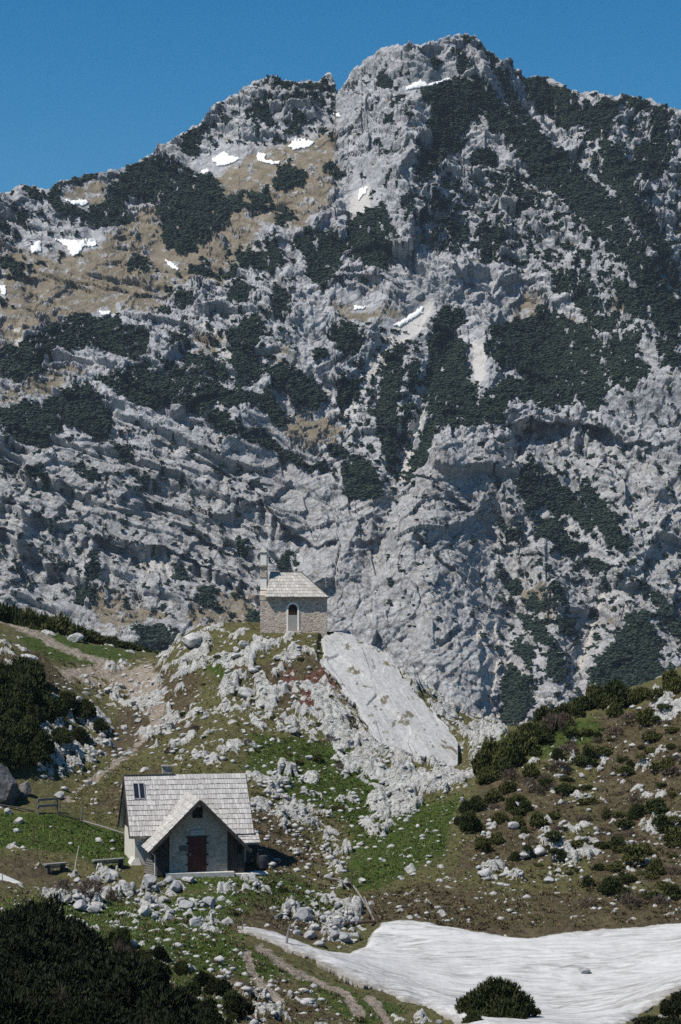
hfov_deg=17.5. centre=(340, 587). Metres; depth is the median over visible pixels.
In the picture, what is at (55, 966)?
dwarf pine
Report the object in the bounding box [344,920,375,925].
fallen log
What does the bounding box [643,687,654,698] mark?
dwarf pine
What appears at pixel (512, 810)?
shrub
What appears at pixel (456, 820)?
dwarf pine
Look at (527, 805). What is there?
dwarf pine
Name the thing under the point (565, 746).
shrub
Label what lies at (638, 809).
dwarf pine
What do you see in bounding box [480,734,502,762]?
dwarf pine
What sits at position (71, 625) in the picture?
dwarf pine
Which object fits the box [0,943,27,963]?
dwarf pine
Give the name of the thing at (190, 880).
boulder
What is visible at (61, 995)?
bare shrub
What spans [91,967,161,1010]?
dwarf pine
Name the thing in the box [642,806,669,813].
shrub
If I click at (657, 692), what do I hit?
dwarf pine
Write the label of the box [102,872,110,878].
boulder
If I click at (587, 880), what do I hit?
dwarf pine
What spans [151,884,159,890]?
boulder
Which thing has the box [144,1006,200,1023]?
dwarf pine
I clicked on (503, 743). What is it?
dwarf pine
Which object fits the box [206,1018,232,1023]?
dwarf pine
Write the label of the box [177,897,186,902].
boulder
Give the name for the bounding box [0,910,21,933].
dwarf pine
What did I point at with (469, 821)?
dwarf pine
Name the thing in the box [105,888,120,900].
bare shrub
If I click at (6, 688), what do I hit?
dwarf pine
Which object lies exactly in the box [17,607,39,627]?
dwarf pine
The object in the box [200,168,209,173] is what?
snow patch
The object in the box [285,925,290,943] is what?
fence post
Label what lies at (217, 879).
terrace grass
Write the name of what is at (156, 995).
dwarf pine
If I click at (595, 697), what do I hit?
dwarf pine
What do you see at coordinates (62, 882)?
bare shrub
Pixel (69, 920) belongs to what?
dwarf pine
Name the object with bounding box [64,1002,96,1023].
dwarf pine
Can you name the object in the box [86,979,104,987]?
dwarf pine
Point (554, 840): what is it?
shrub
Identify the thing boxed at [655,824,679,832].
shrub
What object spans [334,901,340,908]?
boulder
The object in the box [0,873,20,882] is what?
snow remnant
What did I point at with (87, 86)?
sky
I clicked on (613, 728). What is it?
shrub
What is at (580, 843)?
shrub
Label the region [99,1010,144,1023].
dwarf pine
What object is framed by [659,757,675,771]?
dwarf pine
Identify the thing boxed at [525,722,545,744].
dwarf pine
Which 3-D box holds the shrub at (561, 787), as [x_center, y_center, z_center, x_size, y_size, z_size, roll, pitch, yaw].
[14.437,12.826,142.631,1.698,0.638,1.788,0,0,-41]
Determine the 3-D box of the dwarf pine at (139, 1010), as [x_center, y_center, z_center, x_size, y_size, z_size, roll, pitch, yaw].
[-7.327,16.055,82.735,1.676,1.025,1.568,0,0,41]
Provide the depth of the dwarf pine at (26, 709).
150.50 m
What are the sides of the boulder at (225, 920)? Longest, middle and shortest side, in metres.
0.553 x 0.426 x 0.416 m
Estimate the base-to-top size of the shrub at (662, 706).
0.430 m
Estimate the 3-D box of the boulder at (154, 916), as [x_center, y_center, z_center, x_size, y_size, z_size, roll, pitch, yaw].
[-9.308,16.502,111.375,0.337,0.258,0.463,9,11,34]
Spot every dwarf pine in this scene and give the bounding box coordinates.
[0,601,6,622]
[0,602,8,622]
[0,660,7,672]
[0,668,14,689]
[0,682,25,704]
[0,698,12,713]
[0,707,24,721]
[0,715,15,731]
[0,724,5,738]
[0,738,19,768]
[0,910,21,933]
[0,922,19,940]
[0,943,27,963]
[0,952,30,974]
[0,963,7,981]
[0,976,49,1023]
[0,988,24,1023]
[0,989,25,1021]
[1,933,45,964]
[2,725,29,746]
[2,898,48,930]
[2,930,52,957]
[2,968,28,987]
[2,979,30,993]
[4,601,13,613]
[5,601,24,624]
[5,690,34,711]
[6,663,16,677]
[9,717,33,740]
[9,741,31,765]
[10,655,32,669]
[11,661,47,689]
[12,924,25,936]
[14,672,42,703]
[14,917,44,936]
[16,704,36,716]
[16,961,53,982]
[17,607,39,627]
[17,609,38,629]
[20,712,40,738]
[21,956,42,966]
[24,704,46,722]
[24,916,70,946]
[24,983,49,999]
[25,727,55,754]
[26,740,49,765]
[27,996,65,1023]
[28,971,64,997]
[30,658,45,679]
[33,609,48,629]
[35,689,51,703]
[35,891,65,925]
[36,694,68,718]
[40,614,66,634]
[40,682,52,694]
[43,940,85,964]
[43,970,105,1003]
[48,960,65,971]
[49,610,72,622]
[49,925,110,951]
[50,726,75,744]
[54,618,72,635]
[54,959,93,983]
[56,690,78,708]
[60,915,82,926]
[60,997,94,1023]
[61,959,90,976]
[64,622,95,641]
[64,623,76,634]
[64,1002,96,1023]
[65,940,95,962]
[69,725,89,739]
[70,916,93,943]
[71,956,98,966]
[72,698,96,718]
[82,998,122,1023]
[83,630,101,643]
[85,952,133,983]
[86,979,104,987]
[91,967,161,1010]
[92,636,120,643]
[92,718,110,731]
[93,945,140,963]
[93,996,109,1004]
[94,945,109,955]
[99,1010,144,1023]
[100,638,124,647]
[101,1004,140,1023]
[107,638,123,647]
[107,926,131,946]
[112,935,138,955]
[116,953,173,990]
[117,641,136,649]
[122,640,139,649]
[127,644,152,652]
[134,977,198,1013]
[134,1004,157,1015]
[136,948,152,959]
[136,1013,150,1023]
[138,1012,152,1023]
[142,1018,156,1023]
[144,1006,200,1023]
[148,944,169,960]
[148,1008,166,1017]
[173,960,191,974]
[184,981,201,996]
[191,970,215,985]
[194,997,217,1011]
[194,1007,218,1023]
[197,1005,226,1021]
[202,977,233,995]
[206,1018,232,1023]
[221,988,243,1006]
[221,997,256,1017]
[225,1012,238,1022]
[453,815,460,824]
[453,975,539,1017]
[457,800,471,812]
[459,809,483,831]
[461,1008,482,1023]
[468,794,488,809]
[469,748,489,768]
[472,763,488,773]
[473,836,492,850]
[476,768,492,783]
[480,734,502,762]
[483,766,499,770]
[483,788,504,801]
[487,770,504,780]
[488,742,507,765]
[489,831,506,844]
[491,811,508,822]
[492,755,516,773]
[497,780,516,792]
[499,739,509,748]
[500,744,527,765]
[503,731,515,740]
[503,1007,525,1018]
[505,797,515,809]
[507,729,539,754]
[507,851,522,860]
[510,815,525,824]
[514,723,526,730]
[517,800,532,809]
[520,762,540,777]
[521,844,533,851]
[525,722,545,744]
[529,810,548,826]
[531,704,554,722]
[538,777,552,788]
[540,718,558,729]
[550,747,563,758]
[555,701,571,719]
[557,851,566,860]
[564,786,574,792]
[565,699,575,711]
[570,694,591,709]
[570,703,584,715]
[581,875,594,886]
[582,688,605,706]
[582,744,594,756]
[583,700,599,708]
[585,681,602,695]
[593,730,602,738]
[596,875,623,893]
[597,696,607,707]
[600,807,612,818]
[603,676,632,699]
[605,701,623,715]
[606,691,625,705]
[609,835,625,848]
[614,886,632,902]
[620,841,649,864]
[626,688,643,703]
[626,759,635,766]
[626,803,647,815]
[635,705,656,724]
[636,686,648,699]
[638,840,651,852]
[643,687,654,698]
[644,856,665,874]
[645,796,665,810]
[651,687,663,696]
[651,813,670,826]
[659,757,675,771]
[661,669,679,684]
[661,826,680,841]
[662,676,680,692]
[662,884,680,894]
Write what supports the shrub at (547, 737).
on the ground at (472, 731)
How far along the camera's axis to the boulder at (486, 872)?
129.48 m
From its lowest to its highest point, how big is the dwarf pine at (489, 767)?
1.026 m
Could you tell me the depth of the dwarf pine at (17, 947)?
91.11 m
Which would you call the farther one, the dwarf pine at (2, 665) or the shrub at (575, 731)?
the dwarf pine at (2, 665)
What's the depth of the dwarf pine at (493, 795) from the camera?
142.03 m
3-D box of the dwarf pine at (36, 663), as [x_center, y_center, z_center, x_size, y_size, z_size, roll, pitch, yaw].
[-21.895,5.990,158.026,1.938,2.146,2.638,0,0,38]
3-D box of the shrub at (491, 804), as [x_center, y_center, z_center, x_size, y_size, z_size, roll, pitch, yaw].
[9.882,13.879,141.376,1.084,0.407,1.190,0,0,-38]
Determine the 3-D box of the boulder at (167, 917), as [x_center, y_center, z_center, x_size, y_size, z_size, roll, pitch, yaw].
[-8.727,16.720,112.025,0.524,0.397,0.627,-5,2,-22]
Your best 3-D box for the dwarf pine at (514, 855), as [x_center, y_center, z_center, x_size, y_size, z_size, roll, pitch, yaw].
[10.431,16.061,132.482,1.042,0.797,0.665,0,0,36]
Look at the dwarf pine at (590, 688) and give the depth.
152.39 m
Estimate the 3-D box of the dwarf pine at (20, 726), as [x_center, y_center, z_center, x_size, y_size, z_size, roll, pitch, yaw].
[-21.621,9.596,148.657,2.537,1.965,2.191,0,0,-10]
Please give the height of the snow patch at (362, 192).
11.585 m
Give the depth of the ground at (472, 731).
142.78 m
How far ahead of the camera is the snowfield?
109.28 m
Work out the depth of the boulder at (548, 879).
128.04 m
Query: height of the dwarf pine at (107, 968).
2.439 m
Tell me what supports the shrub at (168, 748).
on the ground at (472, 731)
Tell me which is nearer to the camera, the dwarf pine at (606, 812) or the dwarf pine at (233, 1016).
the dwarf pine at (233, 1016)
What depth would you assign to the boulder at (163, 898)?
121.51 m
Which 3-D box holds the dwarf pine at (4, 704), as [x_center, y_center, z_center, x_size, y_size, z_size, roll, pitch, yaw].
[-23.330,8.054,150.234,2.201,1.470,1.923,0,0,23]
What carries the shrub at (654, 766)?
on the ground at (472, 731)
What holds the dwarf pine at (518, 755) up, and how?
on the ground at (472, 731)
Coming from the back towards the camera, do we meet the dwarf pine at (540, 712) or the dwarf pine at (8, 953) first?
the dwarf pine at (540, 712)
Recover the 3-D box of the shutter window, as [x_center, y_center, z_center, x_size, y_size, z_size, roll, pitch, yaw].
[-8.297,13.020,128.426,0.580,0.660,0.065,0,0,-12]
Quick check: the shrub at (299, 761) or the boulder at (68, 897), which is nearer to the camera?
the boulder at (68, 897)
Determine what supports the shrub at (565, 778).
on the ground at (472, 731)
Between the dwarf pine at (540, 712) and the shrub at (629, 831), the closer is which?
the shrub at (629, 831)
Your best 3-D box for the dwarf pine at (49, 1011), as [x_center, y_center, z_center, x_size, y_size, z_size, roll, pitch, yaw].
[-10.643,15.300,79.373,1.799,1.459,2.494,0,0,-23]
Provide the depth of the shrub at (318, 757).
150.13 m
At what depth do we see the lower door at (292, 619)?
164.95 m
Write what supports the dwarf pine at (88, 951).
on the ground at (472, 731)
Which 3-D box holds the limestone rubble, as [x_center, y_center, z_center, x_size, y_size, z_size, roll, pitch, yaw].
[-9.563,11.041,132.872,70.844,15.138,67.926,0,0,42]
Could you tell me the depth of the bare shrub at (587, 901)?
124.04 m
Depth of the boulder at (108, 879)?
127.03 m
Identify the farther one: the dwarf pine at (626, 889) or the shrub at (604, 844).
the shrub at (604, 844)
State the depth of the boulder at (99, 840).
135.03 m
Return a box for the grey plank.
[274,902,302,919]
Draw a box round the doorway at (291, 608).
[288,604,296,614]
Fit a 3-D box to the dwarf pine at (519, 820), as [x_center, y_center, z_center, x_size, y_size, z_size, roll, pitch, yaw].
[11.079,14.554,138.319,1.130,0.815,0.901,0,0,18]
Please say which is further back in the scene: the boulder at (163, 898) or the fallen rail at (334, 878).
the fallen rail at (334, 878)
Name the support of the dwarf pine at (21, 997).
on the ground at (472, 731)
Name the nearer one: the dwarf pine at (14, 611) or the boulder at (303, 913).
the boulder at (303, 913)
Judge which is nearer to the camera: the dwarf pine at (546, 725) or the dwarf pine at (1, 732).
the dwarf pine at (1, 732)
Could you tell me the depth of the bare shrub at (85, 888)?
117.18 m
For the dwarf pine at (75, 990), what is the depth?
84.51 m
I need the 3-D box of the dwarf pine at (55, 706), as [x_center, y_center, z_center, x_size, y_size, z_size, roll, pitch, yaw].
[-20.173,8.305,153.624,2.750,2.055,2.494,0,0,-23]
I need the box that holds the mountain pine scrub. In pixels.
[0,34,680,725]
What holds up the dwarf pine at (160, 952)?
on the ground at (472, 731)
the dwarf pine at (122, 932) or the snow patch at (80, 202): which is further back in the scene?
the snow patch at (80, 202)
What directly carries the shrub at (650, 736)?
on the ground at (472, 731)
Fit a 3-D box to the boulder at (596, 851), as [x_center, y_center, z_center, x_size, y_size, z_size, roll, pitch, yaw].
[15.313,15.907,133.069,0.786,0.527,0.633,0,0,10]
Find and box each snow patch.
[0,285,5,295]
[31,240,41,253]
[55,238,96,256]
[62,198,87,205]
[99,310,110,315]
[165,259,178,270]
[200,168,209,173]
[212,151,239,166]
[256,152,280,164]
[288,138,313,150]
[354,305,364,310]
[358,186,367,200]
[394,306,423,326]
[406,77,450,90]
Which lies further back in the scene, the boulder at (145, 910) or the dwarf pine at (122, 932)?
the boulder at (145, 910)
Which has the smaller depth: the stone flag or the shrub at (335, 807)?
the stone flag
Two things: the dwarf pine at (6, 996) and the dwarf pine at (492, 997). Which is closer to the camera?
the dwarf pine at (6, 996)
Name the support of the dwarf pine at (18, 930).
on the ground at (472, 731)
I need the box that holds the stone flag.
[249,871,268,874]
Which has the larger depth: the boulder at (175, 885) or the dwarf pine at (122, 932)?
the boulder at (175, 885)
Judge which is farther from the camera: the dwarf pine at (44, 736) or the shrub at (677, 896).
the dwarf pine at (44, 736)
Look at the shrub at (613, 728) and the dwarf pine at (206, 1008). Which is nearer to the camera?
the dwarf pine at (206, 1008)
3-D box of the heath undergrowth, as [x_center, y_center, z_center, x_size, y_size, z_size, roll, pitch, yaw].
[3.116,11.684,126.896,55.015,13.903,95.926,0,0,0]
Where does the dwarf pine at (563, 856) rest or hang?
on the ground at (472, 731)
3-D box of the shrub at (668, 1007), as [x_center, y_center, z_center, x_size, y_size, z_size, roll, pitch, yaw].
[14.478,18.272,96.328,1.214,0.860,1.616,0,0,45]
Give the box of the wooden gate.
[37,797,57,814]
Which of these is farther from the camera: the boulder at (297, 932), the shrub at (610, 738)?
the shrub at (610, 738)
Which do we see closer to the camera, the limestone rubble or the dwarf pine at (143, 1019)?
the dwarf pine at (143, 1019)
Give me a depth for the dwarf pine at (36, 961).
91.21 m
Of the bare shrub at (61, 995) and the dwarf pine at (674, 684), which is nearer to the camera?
the bare shrub at (61, 995)
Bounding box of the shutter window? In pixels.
[193,807,202,817]
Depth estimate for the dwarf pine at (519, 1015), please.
95.55 m
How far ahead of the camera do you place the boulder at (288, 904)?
121.36 m
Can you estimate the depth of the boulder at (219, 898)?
121.84 m
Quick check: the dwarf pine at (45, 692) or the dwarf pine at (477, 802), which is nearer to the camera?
the dwarf pine at (477, 802)
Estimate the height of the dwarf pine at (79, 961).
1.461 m
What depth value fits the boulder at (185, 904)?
118.94 m
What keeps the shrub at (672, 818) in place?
on the ground at (472, 731)
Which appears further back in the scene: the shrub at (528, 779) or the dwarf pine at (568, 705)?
the dwarf pine at (568, 705)
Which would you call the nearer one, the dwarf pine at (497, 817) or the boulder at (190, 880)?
the boulder at (190, 880)
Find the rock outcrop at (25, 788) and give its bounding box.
[19,781,31,797]
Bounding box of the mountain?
[0,33,680,725]
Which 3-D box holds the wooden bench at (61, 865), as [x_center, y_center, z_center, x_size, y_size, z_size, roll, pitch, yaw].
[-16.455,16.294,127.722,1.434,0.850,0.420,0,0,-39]
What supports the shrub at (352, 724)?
on the ground at (472, 731)
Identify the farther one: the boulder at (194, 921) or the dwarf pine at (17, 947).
the boulder at (194, 921)
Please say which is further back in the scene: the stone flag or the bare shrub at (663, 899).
the stone flag
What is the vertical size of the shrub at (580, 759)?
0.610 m
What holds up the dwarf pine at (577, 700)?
on the ground at (472, 731)
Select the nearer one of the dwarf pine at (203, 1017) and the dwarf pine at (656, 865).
the dwarf pine at (203, 1017)
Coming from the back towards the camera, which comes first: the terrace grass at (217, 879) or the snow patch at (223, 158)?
the snow patch at (223, 158)
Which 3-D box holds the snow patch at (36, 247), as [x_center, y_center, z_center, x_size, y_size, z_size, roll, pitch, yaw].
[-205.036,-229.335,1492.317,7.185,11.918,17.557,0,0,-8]
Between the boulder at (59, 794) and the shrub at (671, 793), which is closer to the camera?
the shrub at (671, 793)
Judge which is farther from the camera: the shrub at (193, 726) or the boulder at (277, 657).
the boulder at (277, 657)
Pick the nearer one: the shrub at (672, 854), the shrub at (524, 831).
the shrub at (672, 854)
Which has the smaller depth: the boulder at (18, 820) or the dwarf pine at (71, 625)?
the boulder at (18, 820)
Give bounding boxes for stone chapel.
[259,547,329,636]
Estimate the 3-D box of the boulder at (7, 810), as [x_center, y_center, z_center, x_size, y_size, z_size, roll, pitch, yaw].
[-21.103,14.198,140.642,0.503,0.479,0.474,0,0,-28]
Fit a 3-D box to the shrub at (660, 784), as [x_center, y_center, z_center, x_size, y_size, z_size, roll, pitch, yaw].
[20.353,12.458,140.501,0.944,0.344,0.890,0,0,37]
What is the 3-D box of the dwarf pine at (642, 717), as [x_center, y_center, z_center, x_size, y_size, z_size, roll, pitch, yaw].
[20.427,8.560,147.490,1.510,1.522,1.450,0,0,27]
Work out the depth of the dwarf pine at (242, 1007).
87.19 m
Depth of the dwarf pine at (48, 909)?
100.09 m
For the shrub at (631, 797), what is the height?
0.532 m
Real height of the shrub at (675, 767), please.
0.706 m
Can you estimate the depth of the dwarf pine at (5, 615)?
190.10 m
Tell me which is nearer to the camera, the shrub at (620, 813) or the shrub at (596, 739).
the shrub at (620, 813)
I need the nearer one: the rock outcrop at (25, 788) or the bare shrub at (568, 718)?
the rock outcrop at (25, 788)
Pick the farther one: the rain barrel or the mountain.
the mountain
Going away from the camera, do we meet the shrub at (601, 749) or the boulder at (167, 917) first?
the boulder at (167, 917)
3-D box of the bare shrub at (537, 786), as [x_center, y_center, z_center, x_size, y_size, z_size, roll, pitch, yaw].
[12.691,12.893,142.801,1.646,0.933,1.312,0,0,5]
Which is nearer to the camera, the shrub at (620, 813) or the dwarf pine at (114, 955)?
the dwarf pine at (114, 955)
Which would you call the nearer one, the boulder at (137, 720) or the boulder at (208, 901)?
the boulder at (208, 901)
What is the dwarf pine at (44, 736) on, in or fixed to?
on the ground at (472, 731)
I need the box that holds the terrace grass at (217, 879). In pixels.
[0,733,458,958]
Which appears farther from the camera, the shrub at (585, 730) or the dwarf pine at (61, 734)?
the dwarf pine at (61, 734)
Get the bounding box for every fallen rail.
[0,804,33,810]
[83,820,124,833]
[325,876,350,882]
[356,888,370,913]
[364,896,374,919]
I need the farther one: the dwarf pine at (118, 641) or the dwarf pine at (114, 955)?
the dwarf pine at (118, 641)
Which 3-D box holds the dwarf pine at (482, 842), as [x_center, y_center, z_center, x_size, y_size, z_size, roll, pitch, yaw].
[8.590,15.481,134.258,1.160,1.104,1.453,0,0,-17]
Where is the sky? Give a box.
[0,0,680,192]
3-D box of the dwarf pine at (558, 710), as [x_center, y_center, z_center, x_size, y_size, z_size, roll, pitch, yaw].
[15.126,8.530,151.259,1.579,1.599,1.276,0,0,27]
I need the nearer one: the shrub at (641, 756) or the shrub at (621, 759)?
the shrub at (641, 756)
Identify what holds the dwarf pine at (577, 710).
on the ground at (472, 731)
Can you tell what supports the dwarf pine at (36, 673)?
on the ground at (472, 731)
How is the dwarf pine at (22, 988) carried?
on the ground at (472, 731)
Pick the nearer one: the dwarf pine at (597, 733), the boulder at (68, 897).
the boulder at (68, 897)
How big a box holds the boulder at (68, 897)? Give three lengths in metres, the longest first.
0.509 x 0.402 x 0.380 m
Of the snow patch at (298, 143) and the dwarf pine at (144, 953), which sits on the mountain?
the snow patch at (298, 143)
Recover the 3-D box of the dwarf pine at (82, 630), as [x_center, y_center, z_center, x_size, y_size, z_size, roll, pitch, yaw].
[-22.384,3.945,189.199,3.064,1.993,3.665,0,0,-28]
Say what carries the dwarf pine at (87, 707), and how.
on the ground at (472, 731)
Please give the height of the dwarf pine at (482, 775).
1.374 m
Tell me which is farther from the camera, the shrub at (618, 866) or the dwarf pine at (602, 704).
the dwarf pine at (602, 704)
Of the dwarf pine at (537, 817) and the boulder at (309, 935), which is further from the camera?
the dwarf pine at (537, 817)
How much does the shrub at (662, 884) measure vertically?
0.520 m
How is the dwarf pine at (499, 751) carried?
on the ground at (472, 731)
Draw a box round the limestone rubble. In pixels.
[0,635,680,1023]
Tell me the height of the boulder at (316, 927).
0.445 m
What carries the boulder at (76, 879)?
on the ground at (472, 731)
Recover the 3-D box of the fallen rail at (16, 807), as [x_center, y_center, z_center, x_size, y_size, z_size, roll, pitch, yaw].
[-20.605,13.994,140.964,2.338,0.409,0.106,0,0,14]
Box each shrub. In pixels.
[54,878,73,890]
[56,986,67,1003]
[73,876,102,895]
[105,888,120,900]
[112,938,123,950]
[164,746,173,752]
[186,723,199,729]
[294,759,303,763]
[310,753,324,760]
[329,805,344,809]
[334,763,344,768]
[347,722,357,728]
[488,803,502,808]
[499,766,522,780]
[508,806,526,813]
[509,792,526,799]
[519,829,529,832]
[520,777,535,783]
[527,749,541,754]
[527,781,546,792]
[535,733,554,741]
[537,772,556,780]
[540,712,564,731]
[544,810,560,818]
[544,830,564,838]
[546,759,570,771]
[546,846,566,853]
[548,838,559,842]
[552,782,579,791]
[554,710,574,726]
[557,743,578,752]
[559,776,575,780]
[563,728,582,735]
[567,755,597,763]
[569,839,589,847]
[572,813,594,820]
[576,796,598,803]
[577,897,595,906]
[579,784,592,789]
[580,728,594,733]
[587,745,614,754]
[590,863,606,870]
[591,736,603,741]
[599,841,611,848]
[603,726,622,732]
[604,736,618,740]
[604,861,626,870]
[610,831,627,836]
[610,845,630,852]
[612,810,625,816]
[614,817,635,827]
[616,756,628,761]
[616,765,634,773]
[617,711,636,720]
[617,872,637,881]
[619,890,648,906]
[623,829,637,835]
[626,815,638,819]
[627,794,644,801]
[633,1014,658,1023]
[634,754,646,758]
[635,870,646,875]
[639,891,666,899]
[640,731,661,740]
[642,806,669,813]
[643,747,655,752]
[643,871,660,878]
[648,760,661,769]
[650,894,670,904]
[652,716,662,720]
[652,1013,680,1023]
[653,782,666,786]
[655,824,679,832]
[655,880,673,889]
[656,703,672,708]
[658,765,680,774]
[658,999,680,1015]
[663,838,680,847]
[664,726,679,731]
[664,863,680,874]
[666,743,676,747]
[666,791,676,795]
[667,853,679,857]
[667,892,680,898]
[668,815,680,822]
[670,991,680,1001]
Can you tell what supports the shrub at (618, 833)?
on the ground at (472, 731)
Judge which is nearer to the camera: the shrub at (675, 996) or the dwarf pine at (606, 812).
the shrub at (675, 996)
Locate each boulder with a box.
[4,808,12,813]
[13,817,22,823]
[21,654,38,660]
[54,791,64,798]
[66,894,71,901]
[67,633,83,641]
[73,877,81,882]
[73,899,86,909]
[86,905,100,912]
[89,875,100,882]
[91,901,103,906]
[95,837,103,843]
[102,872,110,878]
[104,875,113,882]
[127,891,133,896]
[133,718,140,723]
[138,905,151,915]
[143,874,156,888]
[144,893,150,899]
[150,904,158,908]
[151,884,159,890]
[151,913,158,918]
[157,881,165,886]
[159,896,169,901]
[163,876,175,883]
[163,915,172,920]
[169,880,182,891]
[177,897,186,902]
[178,900,193,909]
[180,632,201,647]
[185,877,194,882]
[189,917,202,926]
[201,896,215,907]
[217,896,225,900]
[221,919,228,925]
[231,653,240,657]
[238,640,249,647]
[238,687,253,698]
[248,668,257,672]
[273,654,281,659]
[282,902,291,908]
[289,727,298,732]
[292,907,314,921]
[293,930,300,934]
[304,931,315,938]
[309,924,320,930]
[313,940,324,946]
[331,930,339,937]
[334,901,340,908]
[334,918,342,924]
[339,932,351,939]
[358,878,365,882]
[477,868,491,876]
[508,822,519,828]
[519,853,529,857]
[534,846,545,855]
[544,876,553,882]
[578,967,590,973]
[592,848,601,855]
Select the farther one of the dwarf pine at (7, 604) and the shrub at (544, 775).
the dwarf pine at (7, 604)
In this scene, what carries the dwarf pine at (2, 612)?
on the ground at (472, 731)
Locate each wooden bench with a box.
[43,862,67,874]
[91,857,124,868]
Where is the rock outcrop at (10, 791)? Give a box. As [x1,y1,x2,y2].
[0,763,20,804]
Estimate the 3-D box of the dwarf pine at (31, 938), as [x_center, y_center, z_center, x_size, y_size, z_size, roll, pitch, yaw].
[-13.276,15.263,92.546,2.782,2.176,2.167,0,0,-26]
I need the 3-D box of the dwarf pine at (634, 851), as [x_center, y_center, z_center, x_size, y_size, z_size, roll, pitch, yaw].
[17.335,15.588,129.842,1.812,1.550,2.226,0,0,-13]
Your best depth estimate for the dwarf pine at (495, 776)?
146.00 m
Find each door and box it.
[186,838,207,871]
[288,615,296,630]
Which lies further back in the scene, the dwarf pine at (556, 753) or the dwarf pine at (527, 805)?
the dwarf pine at (556, 753)
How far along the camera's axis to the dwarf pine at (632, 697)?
150.18 m
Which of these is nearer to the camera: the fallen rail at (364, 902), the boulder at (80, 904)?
the boulder at (80, 904)
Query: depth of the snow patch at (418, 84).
1533.00 m
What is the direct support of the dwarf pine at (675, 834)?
on the ground at (472, 731)
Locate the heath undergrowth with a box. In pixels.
[0,650,680,1022]
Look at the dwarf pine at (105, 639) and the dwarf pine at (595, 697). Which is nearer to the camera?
the dwarf pine at (595, 697)
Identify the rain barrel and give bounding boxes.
[259,855,267,868]
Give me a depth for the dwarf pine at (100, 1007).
78.88 m
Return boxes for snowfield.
[237,920,680,1023]
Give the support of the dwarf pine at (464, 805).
on the ground at (472, 731)
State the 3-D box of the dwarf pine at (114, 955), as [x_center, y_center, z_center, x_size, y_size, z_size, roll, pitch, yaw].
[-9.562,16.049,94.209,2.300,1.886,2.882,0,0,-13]
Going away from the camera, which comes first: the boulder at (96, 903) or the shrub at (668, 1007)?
the shrub at (668, 1007)
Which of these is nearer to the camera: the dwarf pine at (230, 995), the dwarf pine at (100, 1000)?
the dwarf pine at (100, 1000)
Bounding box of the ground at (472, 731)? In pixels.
[0,621,680,1023]
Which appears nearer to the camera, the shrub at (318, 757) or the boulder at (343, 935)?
the boulder at (343, 935)
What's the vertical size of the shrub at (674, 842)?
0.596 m
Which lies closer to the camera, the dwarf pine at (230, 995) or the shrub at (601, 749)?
the dwarf pine at (230, 995)
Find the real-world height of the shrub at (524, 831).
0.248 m
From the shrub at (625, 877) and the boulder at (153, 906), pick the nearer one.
the boulder at (153, 906)
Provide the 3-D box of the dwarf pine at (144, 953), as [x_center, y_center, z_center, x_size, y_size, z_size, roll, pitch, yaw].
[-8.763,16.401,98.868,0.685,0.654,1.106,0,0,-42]
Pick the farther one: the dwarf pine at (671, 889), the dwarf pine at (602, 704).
the dwarf pine at (602, 704)
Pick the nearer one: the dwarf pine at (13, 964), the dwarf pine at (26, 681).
the dwarf pine at (13, 964)
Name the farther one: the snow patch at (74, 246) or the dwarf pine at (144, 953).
the snow patch at (74, 246)
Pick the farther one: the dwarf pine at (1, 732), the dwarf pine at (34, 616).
the dwarf pine at (34, 616)
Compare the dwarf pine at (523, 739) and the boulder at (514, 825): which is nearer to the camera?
the boulder at (514, 825)
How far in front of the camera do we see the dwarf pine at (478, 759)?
147.86 m
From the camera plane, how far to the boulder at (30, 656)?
168.51 m
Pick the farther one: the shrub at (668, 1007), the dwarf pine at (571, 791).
the dwarf pine at (571, 791)
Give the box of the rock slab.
[320,630,457,766]
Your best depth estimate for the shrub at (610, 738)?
147.32 m
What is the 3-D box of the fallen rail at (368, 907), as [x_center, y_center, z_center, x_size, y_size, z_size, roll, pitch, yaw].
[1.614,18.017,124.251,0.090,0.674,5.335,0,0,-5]
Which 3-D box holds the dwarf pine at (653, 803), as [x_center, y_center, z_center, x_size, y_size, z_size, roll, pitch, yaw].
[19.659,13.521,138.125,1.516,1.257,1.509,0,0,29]
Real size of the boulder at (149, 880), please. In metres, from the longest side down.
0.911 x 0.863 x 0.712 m
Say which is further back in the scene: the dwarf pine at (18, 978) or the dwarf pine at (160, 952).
the dwarf pine at (160, 952)
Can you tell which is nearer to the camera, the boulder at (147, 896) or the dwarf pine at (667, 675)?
the boulder at (147, 896)
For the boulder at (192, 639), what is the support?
on the ground at (472, 731)
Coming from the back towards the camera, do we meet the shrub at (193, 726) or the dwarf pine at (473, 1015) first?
the shrub at (193, 726)
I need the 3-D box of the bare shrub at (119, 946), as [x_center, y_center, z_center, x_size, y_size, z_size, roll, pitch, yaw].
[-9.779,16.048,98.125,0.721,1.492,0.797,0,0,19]
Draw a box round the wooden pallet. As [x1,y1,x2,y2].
[144,858,153,874]
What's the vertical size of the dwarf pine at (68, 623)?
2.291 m
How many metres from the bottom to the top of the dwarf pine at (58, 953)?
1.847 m
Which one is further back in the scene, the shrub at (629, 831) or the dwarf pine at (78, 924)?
the shrub at (629, 831)
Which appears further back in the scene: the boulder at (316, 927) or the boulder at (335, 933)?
the boulder at (316, 927)
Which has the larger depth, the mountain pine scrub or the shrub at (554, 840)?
the mountain pine scrub
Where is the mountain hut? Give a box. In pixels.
[117,765,259,878]

